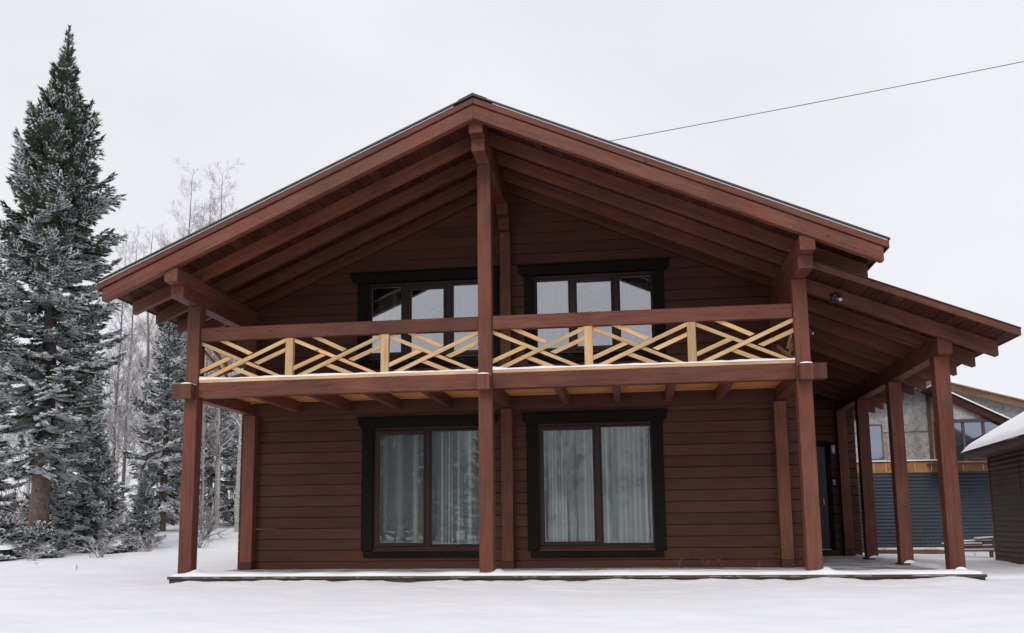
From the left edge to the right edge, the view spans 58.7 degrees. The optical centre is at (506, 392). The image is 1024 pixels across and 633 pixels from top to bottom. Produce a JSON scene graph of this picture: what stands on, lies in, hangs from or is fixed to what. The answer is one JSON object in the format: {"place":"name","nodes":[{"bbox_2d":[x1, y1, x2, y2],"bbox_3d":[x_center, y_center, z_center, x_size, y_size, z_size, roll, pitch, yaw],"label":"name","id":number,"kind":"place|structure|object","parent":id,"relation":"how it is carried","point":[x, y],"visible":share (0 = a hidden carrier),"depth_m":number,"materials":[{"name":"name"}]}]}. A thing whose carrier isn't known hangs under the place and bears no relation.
{"place":"outdoors","nodes":[
{"label":"outdoors","id":0,"kind":"place"},
{"bbox_2d":[0,504,1023,632],"bbox_3d":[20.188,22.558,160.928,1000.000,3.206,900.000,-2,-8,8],"label":"snow ground","id":1,"kind":"structure","parent":0,"point":[131,592],"depth_m":9.86,"materials":[{"name":"white snow"}]},
{"bbox_2d":[0,258,27,529],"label":"spruce tree","id":2,"kind":"object","parent":1,"relation":"on","point":[5,485],"visible":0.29,"depth_m":24.41,"materials":[{"name":"green plant"}]},
{"bbox_2d":[0,508,31,560],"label":"spruce tree","id":3,"kind":"object","parent":1,"relation":"on","point":[10,532],"visible":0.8,"depth_m":21.34,"materials":[{"name":"green plant"}]},
{"bbox_2d":[0,342,41,492],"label":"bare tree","id":4,"kind":"object","parent":1,"relation":"on","point":[29,421],"visible":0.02,"depth_m":47.59,"materials":[{"name":"grey plant"}]},
{"bbox_2d":[23,444,31,505],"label":"birch tree","id":5,"kind":"object","parent":1,"relation":"on","point":[28,483],"visible":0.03,"depth_m":45.64,"materials":[{"name":"grey plant"}]},
{"bbox_2d":[18,545,56,560],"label":"bush","id":6,"kind":"object","parent":1,"relation":"on","point":[34,556],"visible":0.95,"depth_m":20.68,"materials":[{"name":"grey plant"}]},
{"bbox_2d":[0,457,75,526],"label":"bush","id":7,"kind":"object","parent":1,"relation":"on","point":[15,519],"visible":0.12,"depth_m":29.80,"materials":[{"name":"plant"}]},
{"bbox_2d":[16,520,65,559],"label":"spruce tree","id":8,"kind":"object","parent":1,"relation":"on","point":[40,533],"visible":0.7,"depth_m":21.59,"materials":[{"name":"green plant"}]},
{"bbox_2d":[17,521,67,546],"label":"bush","id":9,"kind":"object","parent":1,"relation":"on","point":[52,529],"visible":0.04,"depth_m":23.73,"materials":[{"name":"plant"}]},
{"bbox_2d":[17,449,79,548],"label":"spruce tree","id":10,"kind":"object","parent":1,"relation":"on","point":[56,489],"visible":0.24,"depth_m":24.65,"materials":[{"name":"green plant"}]},
{"bbox_2d":[25,294,86,497],"bbox_3d":[-18.763,0.743,39.165,3.305,10.862,3.117,-4,-9,22],"label":"spruce tree","id":11,"kind":"object","parent":1,"relation":"on","point":[72,433],"visible":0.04,"depth_m":38.68,"materials":[{"name":"green plant"}]},
{"bbox_2d":[0,453,117,536],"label":"bush","id":12,"kind":"object","parent":1,"relation":"on","point":[20,498],"visible":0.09,"depth_m":29.67,"materials":[{"name":"plant"}]},
{"bbox_2d":[0,25,129,539],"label":"spruce tree","id":13,"kind":"object","parent":1,"relation":"on","point":[48,231],"visible":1,"depth_m":22.77,"materials":[{"name":"green plant"}]},
{"bbox_2d":[57,352,115,542],"bbox_3d":[-12.299,1.671,26.841,1.863,6.122,1.757,2,-9,-15],"label":"spruce tree","id":14,"kind":"object","parent":1,"relation":"on","point":[98,426],"visible":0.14,"depth_m":26.87,"materials":[{"name":"green plant"}]},
{"bbox_2d":[49,431,128,552],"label":"spruce tree","id":15,"kind":"object","parent":1,"relation":"on","point":[104,466],"visible":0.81,"depth_m":23.82,"materials":[{"name":"green plant"}]},
{"bbox_2d":[70,529,137,557],"bbox_3d":[-9.530,3.531,21.466,1.554,0.823,1.018,-2,-8,8],"label":"bush","id":16,"kind":"object","parent":1,"relation":"on","point":[102,552],"visible":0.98,"depth_m":21.52,"materials":[{"name":"grey plant"}]},
{"bbox_2d":[74,469,133,516],"bbox_3d":[-17.097,4.271,37.611,3.638,2.743,3.289,-1,-8,5],"label":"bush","id":17,"kind":"object","parent":1,"relation":"on","point":[104,502],"visible":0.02,"depth_m":38.32,"materials":[{"name":"grey plant"}]},
{"bbox_2d":[55,228,160,502],"bbox_3d":[-16.450,-0.544,37.835,5.136,12.736,4.143,-2,-8,7],"label":"bare tree","id":18,"kind":"object","parent":1,"relation":"on","point":[117,384],"visible":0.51,"depth_m":37.84,"materials":[{"name":"grey plant"}]},
{"bbox_2d":[101,482,135,523],"bbox_3d":[-14.034,4.000,32.082,2.693,2.030,2.435,-5,-10,30],"label":"bush","id":19,"kind":"object","parent":1,"relation":"on","point":[125,511],"visible":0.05,"depth_m":32.23,"materials":[{"name":"plant"}]},
{"bbox_2d":[96,521,141,553],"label":"spruce tree","id":20,"kind":"object","parent":1,"relation":"on","point":[125,546],"visible":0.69,"depth_m":23.05,"materials":[{"name":"green plant"}]},
{"bbox_2d":[106,380,133,498],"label":"birch tree","id":21,"kind":"object","parent":1,"relation":"on","point":[117,458],"visible":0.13,"depth_m":49.67,"materials":[{"name":"grey plant"}]},
{"bbox_2d":[97,483,147,536],"bbox_3d":[-12.843,3.781,29.286,2.411,2.011,2.667,-6,-10,33],"label":"bush","id":22,"kind":"object","parent":1,"relation":"on","point":[104,534],"visible":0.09,"depth_m":29.30,"materials":[{"name":"plant"}]},
{"bbox_2d":[90,225,158,517],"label":"birch tree","id":23,"kind":"object","parent":1,"relation":"on","point":[124,456],"visible":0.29,"depth_m":44.16,"materials":[{"name":"grey plant"}]},
{"bbox_2d":[115,422,134,488],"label":"birch tree","id":24,"kind":"object","parent":1,"relation":"on","point":[127,478],"visible":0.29,"depth_m":50.28,"materials":[{"name":"grey plant"}]},
{"bbox_2d":[92,225,186,485],"bbox_3d":[-14.810,-0.727,36.489,4.557,12.714,5.097,-2,-8,8],"label":"bare tree","id":25,"kind":"object","parent":1,"relation":"on","point":[124,421],"visible":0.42,"depth_m":36.19,"materials":[{"name":"grey plant"}]},
{"bbox_2d":[115,525,168,551],"bbox_3d":[-9.227,3.702,23.035,1.399,0.740,0.916,5,-10,-35],"label":"bush","id":26,"kind":"object","parent":1,"relation":"on","point":[147,544],"visible":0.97,"depth_m":22.98,"materials":[{"name":"grey plant"}]},
{"bbox_2d":[124,478,166,548],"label":"spruce tree","id":27,"kind":"object","parent":1,"relation":"on","point":[141,499],"visible":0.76,"depth_m":24.71,"materials":[{"name":"green plant"}]},
{"bbox_2d":[130,413,169,494],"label":"birch tree","id":28,"kind":"object","parent":1,"relation":"on","point":[158,455],"visible":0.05,"depth_m":40.24,"materials":[{"name":"grey plant"}]},
{"bbox_2d":[114,321,208,531],"bbox_3d":[-12.249,0.389,32.423,2.834,9.874,3.005,-9,-11,43],"label":"spruce tree","id":29,"kind":"object","parent":1,"relation":"on","point":[166,349],"visible":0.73,"depth_m":31.96,"materials":[{"name":"green plant"}]},
{"bbox_2d":[131,212,203,492],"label":"birch tree","id":30,"kind":"object","parent":1,"relation":"on","point":[159,330],"visible":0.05,"depth_m":42.84,"materials":[{"name":"grey plant"}]},
{"bbox_2d":[123,158,213,521],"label":"bare tree","id":31,"kind":"object","parent":1,"relation":"on","point":[184,335],"visible":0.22,"depth_m":41.30,"materials":[{"name":"grey plant"}]},
{"bbox_2d":[148,333,210,519],"bbox_3d":[-13.316,1.204,37.965,2.854,9.381,2.692,-7,-10,36],"label":"spruce tree","id":32,"kind":"object","parent":1,"relation":"on","point":[174,476],"visible":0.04,"depth_m":37.87,"materials":[{"name":"green plant"}]},
{"bbox_2d":[131,458,234,525],"bbox_3d":[-12.360,3.863,34.779,3.446,2.874,3.812,5,-10,-35],"label":"bush","id":33,"kind":"object","parent":1,"relation":"on","point":[210,508],"visible":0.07,"depth_m":34.53,"materials":[{"name":"grey plant"}]},
{"bbox_2d":[124,157,245,520],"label":"birch tree","id":34,"kind":"object","parent":1,"relation":"on","point":[209,222],"visible":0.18,"depth_m":42.30,"materials":[{"name":"grey plant"}]},
{"bbox_2d":[154,186,235,447],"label":"birch tree","id":35,"kind":"object","parent":1,"relation":"on","point":[211,191],"visible":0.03,"depth_m":42.89,"materials":[{"name":"grey plant"}]},
{"bbox_2d":[174,525,218,547],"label":"bush","id":36,"kind":"object","parent":1,"relation":"on","point":[200,544],"visible":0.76,"depth_m":24.58,"materials":[{"name":"grey plant"}]},
{"bbox_2d":[159,480,238,539],"bbox_3d":[-8.959,3.602,27.654,2.429,1.832,2.196,-7,-10,36],"label":"bush","id":37,"kind":"object","parent":1,"relation":"on","point":[210,526],"visible":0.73,"depth_m":27.43,"materials":[{"name":"grey plant"}]},
{"bbox_2d":[169,348,235,528],"bbox_3d":[-11.138,0.240,33.292,2.764,10.063,2.719,3,-9,-25],"label":"birch tree","id":38,"kind":"object","parent":1,"relation":"on","point":[203,452],"visible":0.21,"depth_m":32.97,"materials":[{"name":"grey plant"}]},
{"bbox_2d":[169,350,238,528],"bbox_3d":[-10.959,-0.188,34.321,3.239,11.137,3.678,-2,-8,8],"label":"birch tree","id":39,"kind":"object","parent":1,"relation":"on","point":[217,447],"visible":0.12,"depth_m":33.45,"materials":[{"name":"grey plant"}]},
{"bbox_2d":[200,455,235,525],"bbox_3d":[-10.554,3.936,36.627,4.031,3.039,3.644,3,-9,-26],"label":"bush","id":40,"kind":"object","parent":1,"relation":"on","point":[230,518],"visible":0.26,"depth_m":35.86,"materials":[{"name":"grey plant"}]},
{"bbox_2d":[199,353,238,524],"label":"spruce tree","id":41,"kind":"object","parent":1,"relation":"on","point":[209,466],"visible":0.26,"depth_m":36.43,"materials":[{"name":"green plant"}]},
{"bbox_2d":[214,419,237,480],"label":"birch tree","id":42,"kind":"object","parent":1,"relation":"on","point":[226,467],"visible":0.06,"depth_m":48.01,"materials":[{"name":"grey plant"}]},
{"bbox_2d":[213,354,243,531],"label":"birch tree","id":43,"kind":"object","parent":1,"relation":"on","point":[236,506],"visible":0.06,"depth_m":31.33,"materials":[{"name":"grey plant"}]},
{"bbox_2d":[220,414,238,517],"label":"spruce tree","id":44,"kind":"object","parent":1,"relation":"on","point":[233,457],"visible":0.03,"depth_m":35.35,"materials":[{"name":"green plant"}]},
{"bbox_2d":[95,93,1020,573],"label":"log house","id":45,"kind":"structure","parent":1,"relation":"on","point":[735,387],"depth_m":15.72,"materials":[{"name":"brown wood"}]},
{"bbox_2d":[371,290,404,362],"bbox_3d":[-2.200,-1.136,17.154,0.750,1.800,0.052,-2,-8,8],"label":"curtain","id":46,"kind":"object","parent":45,"relation":"hanging from","point":[393,342],"visible":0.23,"depth_m":17.20,"materials":[{"name":"white fabric"}]},
{"bbox_2d":[350,266,499,368],"bbox_3d":[-1.491,-1.364,16.781,2.850,1.817,0.205,-2,-8,8],"label":"window","id":47,"kind":"structure","parent":45,"relation":"in","point":[371,297],"depth_m":16.82,"materials":[{"name":"black wood"}]},
{"bbox_2d":[357,414,497,556],"bbox_3d":[-1.423,1.668,16.335,2.580,2.507,0.205,-2,-8,8],"label":"window","id":48,"kind":"structure","parent":45,"relation":"in","point":[371,439],"depth_m":16.39,"materials":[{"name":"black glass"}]},
{"bbox_2d":[380,431,478,546],"bbox_3d":[-1.411,1.744,16.516,2.212,2.500,0.076,-2,-8,8],"label":"curtain","id":49,"kind":"object","parent":45,"relation":"hanging from","point":[415,495],"visible":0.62,"depth_m":16.52,"materials":[{"name":"white fabric"}]},
{"bbox_2d":[451,285,477,359],"bbox_3d":[-0.662,-1.182,16.955,0.771,1.800,0.034,-2,-8,8],"label":"curtain","id":50,"kind":"object","parent":45,"relation":"hanging from","point":[462,336],"visible":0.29,"depth_m":16.97,"materials":[{"name":"white fabric"}]},
{"bbox_2d":[535,282,570,356],"bbox_3d":[0.845,-1.229,16.745,0.721,1.800,0.042,-2,-8,8],"label":"curtain","id":51,"kind":"object","parent":45,"relation":"hanging from","point":[559,312],"visible":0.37,"depth_m":16.77,"materials":[{"name":"white fabric"}]},
{"bbox_2d":[517,257,669,362],"bbox_3d":[1.565,-1.457,16.366,2.740,1.817,0.205,-2,-8,8],"label":"window","id":52,"kind":"structure","parent":45,"relation":"in","point":[529,271],"depth_m":16.38,"materials":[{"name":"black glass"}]},
{"bbox_2d":[521,408,667,556],"bbox_3d":[1.553,1.580,15.931,2.570,2.532,0.205,-2,-8,8],"label":"window","id":53,"kind":"structure","parent":45,"relation":"in","point":[534,432],"depth_m":15.92,"materials":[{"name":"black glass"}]},
{"bbox_2d":[549,426,652,545],"bbox_3d":[1.574,1.652,16.108,2.180,2.500,0.080,-2,-8,8],"label":"curtain","id":54,"kind":"object","parent":45,"relation":"hanging from","point":[647,499],"visible":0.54,"depth_m":16.10,"materials":[{"name":"white fabric"}]},
{"bbox_2d":[618,278,628,353],"bbox_3d":[2.355,-1.275,16.541,0.713,1.800,0.039,-2,-8,8],"label":"curtain","id":55,"kind":"object","parent":45,"relation":"hanging from","point":[625,308],"visible":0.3,"depth_m":16.63,"materials":[{"name":"white fabric"}]},
{"bbox_2d":[809,326,813,334],"bbox_3d":[4.664,-0.958,14.083,0.155,0.137,0.128,-5,-9,29],"label":"security camera","id":56,"kind":"object","parent":45,"relation":"attached to","point":[811,330],"visible":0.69,"depth_m":14.04,"materials":[{"name":"black plastic"}]},
{"bbox_2d":[797,441,835,549],"bbox_3d":[6.705,2.300,20.396,1.110,2.418,0.140,-2,-8,8],"label":"door","id":57,"kind":"structure","parent":45,"relation":"in","point":[822,447],"depth_m":20.32,"materials":[{"name":"grey metal"}]},
{"bbox_2d":[830,443,834,453],"bbox_3d":[7.278,1.249,20.360,0.120,0.240,0.150,-2,-8,8],"label":"wall lamp","id":58,"kind":"object","parent":45,"relation":"attached to","point":[832,448],"visible":1,"depth_m":20.31,"materials":[{"name":"black plastic"}]},
{"bbox_2d":[829,292,841,302],"bbox_3d":[4.961,-1.431,13.719,0.153,0.161,0.192,0,-8,-4],"label":"security camera","id":59,"kind":"object","parent":45,"relation":"attached to","point":[835,297],"visible":1,"depth_m":13.68,"materials":[{"name":"black plastic"}]},
{"bbox_2d":[167,554,986,583],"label":"timber deck","id":60,"kind":"structure","parent":1,"relation":"on","point":[857,566],"depth_m":13.67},
{"bbox_2d":[878,547,944,553],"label":"snowy beam","id":61,"kind":"structure","parent":1,"relation":"on","point":[919,550],"depth_m":22.17,"materials":[{"name":"white snow"}]},
{"bbox_2d":[852,381,1023,552],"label":"neighbour house","id":62,"kind":"structure","parent":1,"relation":"on","point":[978,412],"depth_m":24.21,"materials":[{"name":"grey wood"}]},
{"bbox_2d":[869,424,884,459],"bbox_3d":[9.858,1.345,24.651,0.630,0.970,0.033,-2,-8,8],"label":"window","id":63,"kind":"structure","parent":62,"relation":"in","point":[876,431],"depth_m":24.61,"materials":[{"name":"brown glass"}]},
{"bbox_2d":[933,422,936,458],"bbox_3d":[11.567,1.283,24.424,0.200,0.990,0.027,-2,-8,8],"label":"window","id":64,"kind":"structure","parent":62,"relation":"in","point":[933,422],"depth_m":24.43,"materials":[{"name":"brown wood"}]},
{"bbox_2d":[938,536,994,557],"bbox_3d":[10.701,3.603,21.195,1.235,0.507,0.275,-1,-8,2],"label":"lumber pile","id":65,"kind":"object","parent":1,"relation":"on","point":[976,542],"visible":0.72,"depth_m":21.14,"materials":[{"name":"brown wood"}]},
{"bbox_2d":[961,412,1023,563],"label":"log shed","id":66,"kind":"structure","parent":1,"relation":"on","point":[1005,463],"depth_m":17.91,"materials":[{"name":"brown wood"}]},
{"bbox_3d":[-1.514,-1.130,28.712,0.266,12.900,1.000,-2,-8,8],"label":"utility pole","id":67,"kind":"object","parent":1,"relation":"on","visible":0},
{"bbox_2d":[611,61,1023,140],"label":"power line","id":68,"kind":"object","parent":67,"relation":"attached to","point":[819,101],"visible":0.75,"depth_m":28.21,"materials":[{"name":"grey metal"}]},
{"bbox_2d":[0,0,1023,504],"label":"sky","id":69,"kind":"structure","parent":0,"point":[289,89],"materials":[{"name":"white"}]}
]}

